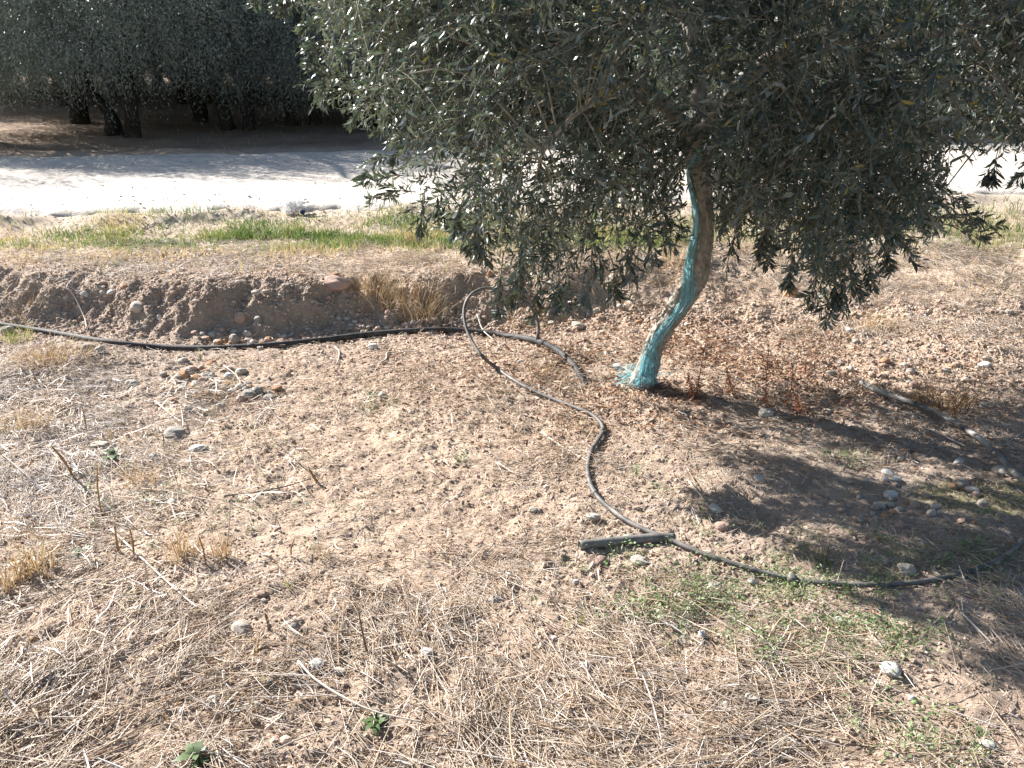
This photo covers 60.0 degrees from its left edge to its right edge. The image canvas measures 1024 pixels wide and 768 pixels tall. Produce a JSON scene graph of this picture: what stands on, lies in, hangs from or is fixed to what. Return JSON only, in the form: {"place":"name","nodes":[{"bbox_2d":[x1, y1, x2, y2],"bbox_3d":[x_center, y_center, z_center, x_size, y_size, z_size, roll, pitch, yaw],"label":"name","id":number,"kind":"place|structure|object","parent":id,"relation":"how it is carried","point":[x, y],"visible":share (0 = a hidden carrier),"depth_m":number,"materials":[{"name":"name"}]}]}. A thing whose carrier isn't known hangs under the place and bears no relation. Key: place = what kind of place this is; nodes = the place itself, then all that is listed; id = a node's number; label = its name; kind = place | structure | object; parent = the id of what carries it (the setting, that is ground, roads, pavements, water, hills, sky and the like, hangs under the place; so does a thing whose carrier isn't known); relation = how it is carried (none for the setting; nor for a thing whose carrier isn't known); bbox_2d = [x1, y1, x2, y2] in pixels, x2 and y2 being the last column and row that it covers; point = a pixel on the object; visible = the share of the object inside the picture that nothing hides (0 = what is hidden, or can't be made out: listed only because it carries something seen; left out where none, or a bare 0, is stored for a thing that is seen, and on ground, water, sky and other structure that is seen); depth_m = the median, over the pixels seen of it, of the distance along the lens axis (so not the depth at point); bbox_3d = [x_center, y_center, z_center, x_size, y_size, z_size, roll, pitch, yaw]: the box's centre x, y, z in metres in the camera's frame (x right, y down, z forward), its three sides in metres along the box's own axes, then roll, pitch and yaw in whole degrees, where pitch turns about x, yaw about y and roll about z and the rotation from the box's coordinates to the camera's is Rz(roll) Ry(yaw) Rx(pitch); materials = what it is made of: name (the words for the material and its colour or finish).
{"place":"outdoors","nodes":[
{"label":"outdoors","id":0,"kind":"place"},
{"bbox_2d":[0,70,1023,767],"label":"ground","id":1,"kind":"structure","parent":0,"point":[58,136],"depth_m":3.29,"materials":[{"name":"soil"}]},
{"bbox_2d":[0,326,14,335],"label":"stone","id":2,"kind":"object","parent":1,"relation":"on","point":[7,328],"visible":0.63,"depth_m":4.83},
{"bbox_2d":[0,539,36,592],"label":"dry grass tuft","id":3,"kind":"object","parent":1,"relation":"on","point":[2,582],"visible":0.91,"depth_m":2.63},
{"bbox_2d":[0,315,38,345],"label":"dry grass tuft","id":4,"kind":"object","parent":1,"relation":"on","point":[10,338],"visible":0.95,"depth_m":4.70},
{"bbox_2d":[1,286,46,322],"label":"dry grass tuft","id":5,"kind":"object","parent":1,"relation":"on","point":[26,307],"visible":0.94,"depth_m":5.08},
{"bbox_2d":[2,251,48,270],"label":"dry grass tuft","id":6,"kind":"object","parent":1,"relation":"on","point":[21,261],"visible":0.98,"depth_m":5.37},
{"bbox_2d":[0,531,65,580],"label":"dry grass tuft","id":7,"kind":"object","parent":1,"relation":"on","point":[32,563],"visible":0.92,"depth_m":2.70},
{"bbox_2d":[0,387,66,434],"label":"dry grass tuft","id":8,"kind":"object","parent":1,"relation":"on","point":[19,425],"visible":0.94,"depth_m":3.65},
{"bbox_2d":[0,325,107,371],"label":"dry grass tuft","id":9,"kind":"object","parent":1,"relation":"on","point":[39,356],"visible":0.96,"depth_m":4.27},
{"bbox_2d":[0,0,123,124],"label":"olive tree","id":10,"kind":"object","parent":1,"relation":"on","point":[35,56],"visible":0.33,"depth_m":10.69,"materials":[{"name":"plant"}]},
{"bbox_2d":[51,445,73,477],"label":"broken stalk","id":11,"kind":"object","parent":1,"relation":"on","point":[64,461],"visible":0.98,"depth_m":3.23,"materials":[{"name":"brown plant"}]},
{"bbox_2d":[3,72,161,97],"bbox_3d":[-9.281,-7.901,17.223,6.476,4.933,6.587,-7,23,-16],"label":"olive tree","id":12,"kind":"object","parent":1,"relation":"on","point":[35,96],"depth_m":17.90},
{"bbox_2d":[81,343,95,351],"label":"stone","id":13,"kind":"object","parent":1,"relation":"on","point":[88,346],"visible":0.66,"depth_m":4.40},
{"bbox_2d":[0,0,176,123],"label":"olive tree","id":14,"kind":"object","parent":1,"relation":"on","point":[82,118],"visible":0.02,"depth_m":13.12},
{"bbox_2d":[96,465,101,514],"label":"broken stalk","id":15,"kind":"object","parent":1,"relation":"on","point":[98,489],"visible":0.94,"depth_m":3.01,"materials":[{"name":"brown plant"}]},
{"bbox_2d":[91,441,109,448],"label":"stone","id":16,"kind":"object","parent":1,"relation":"on","point":[101,444],"visible":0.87,"depth_m":3.51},
{"bbox_2d":[2,65,202,105],"bbox_3d":[-8.027,-7.074,15.374,6.050,4.707,5.345,-5,23,-13],"label":"olive tree","id":17,"kind":"object","parent":1,"relation":"on","point":[65,96],"visible":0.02,"depth_m":16.02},
{"bbox_2d":[102,446,125,459],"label":"green weed","id":18,"kind":"object","parent":1,"relation":"on","point":[112,450],"visible":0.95,"depth_m":3.43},
{"bbox_2d":[50,70,209,95],"bbox_3d":[-7.769,-8.245,17.777,6.428,5.115,6.714,4,22,9],"label":"olive tree","id":19,"kind":"object","parent":1,"relation":"on","point":[117,90],"depth_m":18.52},
{"bbox_2d":[125,379,139,387],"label":"stone","id":20,"kind":"object","parent":1,"relation":"on","point":[130,382],"visible":0.83,"depth_m":4.08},
{"bbox_2d":[0,0,265,137],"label":"olive tree","id":21,"kind":"object","parent":1,"relation":"on","point":[114,127],"visible":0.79,"depth_m":10.18,"materials":[{"name":"plant"}]},
{"bbox_2d":[130,301,141,312],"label":"stone","id":22,"kind":"object","parent":1,"relation":"on","point":[135,306],"visible":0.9,"depth_m":4.92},
{"bbox_2d":[115,451,170,489],"bbox_3d":[-1.353,0.309,3.228,0.253,0.147,0.238,6,23,14],"label":"dry grass tuft","id":23,"kind":"object","parent":1,"relation":"on","point":[127,475],"visible":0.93,"depth_m":3.25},
{"bbox_2d":[110,528,198,608],"bbox_3d":[-1.101,0.556,2.703,0.012,0.026,0.636,-20,29,-40],"label":"stick","id":24,"kind":"object","parent":1,"relation":"on","point":[151,567],"visible":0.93,"depth_m":2.67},
{"bbox_2d":[49,56,269,103],"bbox_3d":[-5.941,-6.985,15.828,4.821,4.216,5.836,12,25,27],"label":"olive tree","id":25,"kind":"object","parent":1,"relation":"on","point":[177,99],"visible":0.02,"depth_m":16.55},
{"bbox_2d":[31,0,306,121],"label":"olive tree","id":26,"kind":"object","parent":1,"relation":"on","point":[198,115],"visible":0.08,"depth_m":11.90,"materials":[{"name":"plant"}]},
{"bbox_2d":[163,426,184,438],"bbox_3d":[-1.379,0.199,3.619,0.086,0.044,0.091,-7,33,-12],"label":"stone","id":27,"kind":"object","parent":1,"relation":"on","point":[177,431],"visible":0.97,"depth_m":3.60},
{"bbox_2d":[162,507,204,565],"bbox_3d":[-1.028,0.479,2.731,0.170,0.158,0.162,0,22,0],"label":"dry grass tuft","id":28,"kind":"object","parent":1,"relation":"on","point":[179,550],"visible":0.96,"depth_m":2.75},
{"bbox_2d":[178,369,190,378],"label":"stone","id":29,"kind":"object","parent":1,"relation":"on","point":[184,373],"visible":0.96,"depth_m":4.17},
{"bbox_2d":[172,739,215,767],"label":"green weed","id":30,"kind":"object","parent":1,"relation":"on","point":[190,749],"visible":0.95,"depth_m":1.99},
{"bbox_2d":[189,444,208,452],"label":"stone","id":31,"kind":"object","parent":1,"relation":"on","point":[200,447],"visible":0.79,"depth_m":3.49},
{"bbox_2d":[70,0,370,130],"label":"olive tree","id":32,"kind":"object","parent":1,"relation":"on","point":[248,110],"visible":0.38,"depth_m":11.41,"materials":[{"name":"plant"}]},
{"bbox_2d":[204,525,238,561],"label":"dry grass tuft","id":33,"kind":"object","parent":1,"relation":"on","point":[224,550],"visible":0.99,"depth_m":2.75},
{"bbox_2d":[229,334,239,343],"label":"stone","id":34,"kind":"object","parent":1,"relation":"on","point":[234,339],"visible":0.84,"depth_m":4.73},
{"bbox_2d":[234,312,246,323],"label":"stone","id":35,"kind":"object","parent":1,"relation":"on","point":[240,317],"visible":1,"depth_m":4.86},
{"bbox_2d":[231,619,250,636],"bbox_3d":[-0.741,0.672,2.438,0.062,0.033,0.050,26,42,26],"label":"stone","id":36,"kind":"object","parent":1,"relation":"on","point":[236,628],"visible":0.91,"depth_m":2.43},
{"bbox_2d":[235,368,246,375],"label":"stone","id":37,"kind":"object","parent":1,"relation":"on","point":[240,371],"visible":0.95,"depth_m":4.24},
{"bbox_2d":[241,389,256,397],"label":"stone","id":38,"kind":"object","parent":1,"relation":"on","point":[246,393],"visible":0.89,"depth_m":3.98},
{"bbox_2d":[228,76,307,95],"bbox_3d":[-4.696,-8.173,17.534,6.416,5.162,6.734,6,23,14],"label":"olive tree","id":39,"kind":"object","parent":1,"relation":"on","point":[261,94],"visible":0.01,"depth_m":18.39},
{"bbox_2d":[223,474,319,496],"bbox_3d":[-0.854,0.371,3.190,0.351,0.016,0.051,-12,25,-27],"label":"stick","id":40,"kind":"object","parent":1,"relation":"on","point":[265,490],"visible":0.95,"depth_m":3.16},
{"bbox_2d":[242,404,318,475],"bbox_3d":[-0.957,0.214,3.574,0.028,0.012,0.803,-15,26,-32],"label":"stick","id":41,"kind":"object","parent":1,"relation":"on","point":[246,409],"visible":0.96,"depth_m":3.55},
{"bbox_2d":[159,0,403,125],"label":"olive tree","id":42,"kind":"object","parent":1,"relation":"on","point":[314,117],"visible":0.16,"depth_m":11.56,"materials":[{"name":"plant"}]},
{"bbox_2d":[264,400,305,450],"bbox_3d":[-0.950,0.168,3.682,0.010,0.013,0.597,-12,25,-27],"label":"stick","id":43,"kind":"object","parent":1,"relation":"on","point":[282,424],"visible":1,"depth_m":3.69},
{"bbox_2d":[0,322,587,384],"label":"pipe","id":44,"kind":"object","parent":1,"relation":"on","point":[520,337],"visible":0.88,"depth_m":4.69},
{"bbox_2d":[280,196,307,214],"bbox_3d":[-1.686,-1.366,6.838,0.214,0.176,0.181,-8,23,-18],"label":"plastic bag","id":45,"kind":"object","parent":1,"relation":"on","point":[291,205],"visible":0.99,"depth_m":6.80,"materials":[{"name":"white"}]},
{"bbox_2d":[303,539,329,560],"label":"dry grass tuft","id":46,"kind":"object","parent":1,"relation":"on","point":[319,547],"visible":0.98,"depth_m":2.77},
{"bbox_2d":[309,658,324,672],"bbox_3d":[-0.505,0.729,2.297,0.042,0.026,0.042,14,29,1],"label":"stone","id":47,"kind":"object","parent":1,"relation":"on","point":[317,664],"visible":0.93,"depth_m":2.29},
{"bbox_2d":[320,275,351,291],"bbox_3d":[-1.015,-0.580,5.106,0.194,0.098,0.165,3,21,0],"label":"stone","id":48,"kind":"object","parent":1,"relation":"on","point":[334,283],"visible":0.93,"depth_m":5.05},
{"bbox_2d":[334,667,346,675],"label":"stone","id":49,"kind":"object","parent":1,"relation":"on","point":[340,673],"visible":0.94,"depth_m":2.27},
{"bbox_2d":[233,0,473,125],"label":"olive tree","id":50,"kind":"object","parent":1,"relation":"on","point":[367,74],"visible":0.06,"depth_m":11.72,"materials":[{"name":"plant"}]},
{"bbox_2d":[297,660,420,722],"bbox_3d":[-0.394,0.763,2.178,0.397,0.013,0.043,13,25,29],"label":"stick","id":51,"kind":"object","parent":1,"relation":"on","point":[320,682],"visible":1,"depth_m":2.16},
{"bbox_2d":[358,611,368,656],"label":"broken stalk","id":52,"kind":"object","parent":1,"relation":"on","point":[364,640],"visible":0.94,"depth_m":2.32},
{"bbox_2d":[360,712,387,735],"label":"green weed","id":53,"kind":"object","parent":1,"relation":"on","point":[377,721],"visible":0.99,"depth_m":2.10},
{"bbox_2d":[346,249,425,313],"bbox_3d":[-0.745,-0.589,5.078,0.544,0.354,0.493,0,22,0],"label":"dry grass tuft","id":54,"kind":"object","parent":1,"relation":"on","point":[370,281],"visible":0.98,"depth_m":5.10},
{"bbox_2d":[397,223,429,245],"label":"dry grass tuft","id":55,"kind":"object","parent":1,"relation":"on","point":[408,235],"visible":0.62,"depth_m":6.01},
{"bbox_2d":[388,260,461,324],"bbox_3d":[-0.468,-0.513,5.043,0.526,0.334,0.452,0,22,0],"label":"dry grass tuft","id":56,"kind":"object","parent":1,"relation":"on","point":[429,310],"visible":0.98,"depth_m":5.04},
{"bbox_2d":[422,647,433,656],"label":"stone","id":57,"kind":"object","parent":1,"relation":"on","point":[426,649],"visible":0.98,"depth_m":2.32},
{"bbox_2d":[0,363,862,767],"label":"dead leaf blades","id":58,"kind":"object","parent":1,"relation":"on","point":[196,405],"visible":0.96,"depth_m":3.05,"materials":[{"name":"plant"}]},
{"bbox_2d":[410,339,508,355],"bbox_3d":[-0.276,-0.186,4.556,0.611,0.020,0.032,11,25,26],"label":"stick","id":59,"kind":"object","parent":1,"relation":"on","point":[454,346],"visible":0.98,"depth_m":4.56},
{"bbox_2d":[0,344,939,767],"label":"stubble","id":60,"kind":"object","parent":1,"relation":"on","point":[280,546],"visible":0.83,"depth_m":2.83,"materials":[{"name":"plant"}]},
{"bbox_2d":[365,2,580,116],"bbox_3d":[-0.894,-6.365,13.636,5.374,4.721,5.573,9,24,20],"label":"olive tree","id":61,"kind":"object","parent":1,"relation":"on","point":[475,48],"depth_m":12.42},
{"bbox_2d":[342,0,634,123],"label":"olive tree","id":62,"kind":"object","parent":1,"relation":"on","point":[492,71],"visible":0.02,"depth_m":11.91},
{"bbox_2d":[0,228,1023,767],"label":"dry straw","id":63,"kind":"object","parent":1,"relation":"on","point":[574,692],"visible":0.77,"depth_m":2.44,"materials":[{"name":"plant"}]},
{"bbox_2d":[0,255,1023,767],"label":"chaff","id":64,"kind":"object","parent":1,"relation":"on","point":[314,469],"visible":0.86,"depth_m":3.02,"materials":[{"name":"plant"}]},
{"bbox_2d":[20,388,1023,767],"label":"ground cover","id":65,"kind":"object","parent":1,"relation":"on","point":[822,616],"visible":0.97,"depth_m":2.55,"materials":[{"name":"plant"}]},
{"bbox_2d":[503,290,547,331],"bbox_3d":[0.081,-0.406,4.944,0.295,0.241,0.346,-10,24,-23],"label":"dry grass tuft","id":66,"kind":"object","parent":1,"relation":"on","point":[521,315],"visible":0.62,"depth_m":4.98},
{"bbox_2d":[377,0,687,114],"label":"olive tree","id":67,"kind":"object","parent":1,"relation":"on","point":[520,101],"visible":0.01,"depth_m":14.15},
{"bbox_2d":[519,355,579,384],"bbox_3d":[0.169,-0.075,4.185,0.346,0.109,0.302,0,22,0],"label":"dry grass tuft","id":68,"kind":"object","parent":1,"relation":"on","point":[544,374],"visible":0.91,"depth_m":4.19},
{"bbox_2d":[572,321,584,328],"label":"stone","id":69,"kind":"object","parent":1,"relation":"on","point":[581,325],"visible":0.94,"depth_m":4.96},
{"bbox_2d":[555,413,604,440],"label":"dry grass tuft","id":70,"kind":"object","parent":1,"relation":"on","point":[577,427],"visible":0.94,"depth_m":3.67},
{"bbox_2d":[158,241,1023,614],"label":"fallen leaves","id":71,"kind":"object","parent":1,"relation":"on","point":[828,389],"visible":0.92,"depth_m":4.16,"materials":[{"name":"plant"}]},
{"bbox_2d":[585,513,600,521],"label":"stone","id":72,"kind":"object","parent":1,"relation":"on","point":[592,517],"visible":0.93,"depth_m":2.97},
{"bbox_2d":[594,555,605,564],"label":"stone","id":73,"kind":"object","parent":1,"relation":"on","point":[601,559],"visible":0.96,"depth_m":2.74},
{"bbox_2d":[508,0,723,119],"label":"olive tree","id":74,"kind":"object","parent":1,"relation":"on","point":[634,52],"visible":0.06,"depth_m":12.07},
{"bbox_2d":[577,533,675,549],"bbox_3d":[0.366,0.499,2.829,0.320,0.040,0.042,-4,22,-10],"label":"pipe offcut","id":75,"kind":"object","parent":1,"relation":"on","point":[637,539],"visible":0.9,"depth_m":2.82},
{"bbox_2d":[241,0,1023,390],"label":"olive tree","id":76,"kind":"object","parent":1,"relation":"on","point":[885,144],"visible":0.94,"depth_m":3.06,"materials":[{"name":"green plant"}]},
{"bbox_2d":[630,555,647,564],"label":"stone","id":77,"kind":"object","parent":1,"relation":"on","point":[634,559],"visible":0.9,"depth_m":2.73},
{"bbox_2d":[560,0,763,113],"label":"olive tree","id":78,"kind":"object","parent":1,"relation":"on","point":[664,43],"visible":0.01,"depth_m":12.19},
{"bbox_2d":[652,238,689,268],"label":"dry grass tuft","id":79,"kind":"object","parent":1,"relation":"on","point":[675,258],"visible":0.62,"depth_m":5.54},
{"bbox_2d":[682,372,699,401],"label":"dead weed","id":80,"kind":"object","parent":1,"relation":"on","point":[691,386],"visible":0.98,"depth_m":3.90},
{"bbox_2d":[685,325,710,395],"bbox_3d":[0.832,-0.089,3.899,0.118,0.376,0.090,0,22,0],"label":"dead weed","id":81,"kind":"object","parent":1,"relation":"on","point":[698,382],"visible":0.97,"depth_m":3.90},
{"bbox_2d":[565,0,850,118],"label":"olive tree","id":82,"kind":"object","parent":1,"relation":"on","point":[688,89],"visible":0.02,"depth_m":12.04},
{"bbox_2d":[709,503,721,513],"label":"stone","id":83,"kind":"object","parent":1,"relation":"on","point":[714,507],"visible":0.96,"depth_m":3.04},
{"bbox_2d":[714,521,729,530],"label":"stone","id":84,"kind":"object","parent":1,"relation":"on","point":[722,525],"visible":1,"depth_m":2.92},
{"bbox_2d":[724,368,739,393],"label":"dead weed","id":85,"kind":"object","parent":1,"relation":"on","point":[730,383],"visible":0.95,"depth_m":3.99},
{"bbox_2d":[462,287,1023,587],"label":"drip hose","id":86,"kind":"object","parent":1,"relation":"on","point":[1012,549],"visible":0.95,"depth_m":2.80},
{"bbox_2d":[744,693,760,704],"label":"stone","id":87,"kind":"object","parent":1,"relation":"on","point":[749,695],"visible":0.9,"depth_m":2.18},
{"bbox_2d":[758,407,773,417],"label":"stone","id":88,"kind":"object","parent":1,"relation":"on","point":[765,412],"visible":0.9,"depth_m":3.75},
{"bbox_2d":[757,344,776,407],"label":"dead weed","id":89,"kind":"object","parent":1,"relation":"on","point":[766,385],"visible":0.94,"depth_m":3.83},
{"bbox_2d":[775,367,797,406],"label":"dead weed","id":90,"kind":"object","parent":1,"relation":"on","point":[789,395],"visible":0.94,"depth_m":3.86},
{"bbox_2d":[791,391,809,414],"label":"dead weed","id":91,"kind":"object","parent":1,"relation":"on","point":[797,405],"visible":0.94,"depth_m":3.81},
{"bbox_2d":[813,546,840,566],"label":"green weed","id":92,"kind":"object","parent":1,"relation":"on","point":[822,559],"visible":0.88,"depth_m":2.74,"materials":[{"name":"green plant"}]},
{"bbox_2d":[726,0,974,104],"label":"olive tree","id":93,"kind":"object","parent":1,"relation":"on","point":[899,9],"visible":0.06,"depth_m":12.19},
{"bbox_2d":[852,307,906,332],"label":"dry grass tuft","id":94,"kind":"object","parent":1,"relation":"on","point":[872,319],"visible":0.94,"depth_m":4.77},
{"bbox_2d":[881,468,894,476],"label":"stone","id":95,"kind":"object","parent":1,"relation":"on","point":[885,471],"visible":0.84,"depth_m":3.29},
{"bbox_2d":[883,490,897,498],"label":"stone","id":96,"kind":"object","parent":1,"relation":"on","point":[889,493],"visible":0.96,"depth_m":3.12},
{"bbox_2d":[879,661,901,677],"bbox_3d":[0.967,0.729,2.264,0.054,0.027,0.054,4,23,6],"label":"stone","id":97,"kind":"object","parent":1,"relation":"on","point":[889,671],"visible":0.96,"depth_m":2.25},
{"bbox_2d":[897,563,917,576],"bbox_3d":[1.193,0.561,2.679,0.057,0.044,0.061,-3,22,-8],"label":"stone","id":98,"kind":"object","parent":1,"relation":"on","point":[906,567],"visible":0.89,"depth_m":2.66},
{"bbox_2d":[801,0,1023,100],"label":"olive tree","id":99,"kind":"object","parent":1,"relation":"on","point":[920,46],"visible":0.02,"depth_m":12.59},
{"bbox_2d":[819,0,1023,120],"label":"olive tree","id":100,"kind":"object","parent":1,"relation":"on","point":[946,101],"visible":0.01,"depth_m":12.53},
{"bbox_2d":[857,380,1023,484],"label":"drip hose","id":101,"kind":"object","parent":1,"relation":"on","point":[998,456],"visible":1,"depth_m":3.67,"materials":[{"name":"plastic"}]},
{"bbox_2d":[901,365,999,418],"bbox_3d":[1.882,0.032,3.831,0.409,0.193,0.425,8,23,20],"label":"dry grass tuft","id":102,"kind":"object","parent":1,"relation":"on","point":[939,401],"visible":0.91,"depth_m":3.87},
{"bbox_2d":[954,478,969,488],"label":"stone","id":103,"kind":"object","parent":1,"relation":"on","point":[957,481],"visible":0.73,"depth_m":3.21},
{"bbox_2d":[960,611,993,643],"bbox_3d":[1.261,0.661,2.409,0.006,0.007,0.140,-3,22,-7],"label":"stick","id":104,"kind":"object","parent":1,"relation":"on","point":[973,624],"visible":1,"depth_m":2.41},
{"bbox_2d":[977,499,988,506],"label":"stone","id":105,"kind":"object","parent":1,"relation":"on","point":[983,501],"visible":0.98,"depth_m":3.05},
{"bbox_2d":[977,361,991,367],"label":"stone","id":106,"kind":"object","parent":1,"relation":"on","point":[985,363],"visible":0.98,"depth_m":4.25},
{"bbox_2d":[949,220,1022,244],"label":"dry grass tuft","id":107,"kind":"object","parent":1,"relation":"on","point":[991,232],"visible":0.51,"depth_m":6.24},
{"bbox_2d":[980,739,997,750],"bbox_3d":[1.102,0.834,2.049,0.039,0.020,0.030,7,24,2],"label":"stone","id":108,"kind":"object","parent":1,"relation":"on","point":[991,743],"visible":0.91,"depth_m":2.04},
{"bbox_2d":[991,465,1010,476],"bbox_3d":[1.820,0.326,3.295,0.068,0.048,0.070,6,2,1],"label":"stone","id":109,"kind":"object","parent":1,"relation":"on","point":[1002,471],"visible":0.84,"depth_m":3.27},
{"bbox_2d":[0,142,1023,216],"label":"road","id":110,"kind":"structure","parent":0,"point":[20,176],"depth_m":7.94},
{"bbox_2d":[0,188,1023,286],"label":"grass","id":111,"kind":"structure","parent":0,"point":[240,232],"depth_m":6.17,"materials":[{"name":"plant"}]},
{"bbox_2d":[0,102,1023,307],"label":"dry grass","id":112,"kind":"structure","parent":0,"point":[410,238],"depth_m":5.79,"materials":[{"name":"plant"}]},
{"bbox_2d":[603,152,702,390],"bbox_3d":[0.617,-0.508,3.944,0.328,1.098,0.440,-6,23,-15],"label":"trunk","id":113,"kind":"object","parent":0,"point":[650,354],"visible":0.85,"depth_m":3.88,"materials":[{"name":"paint"}]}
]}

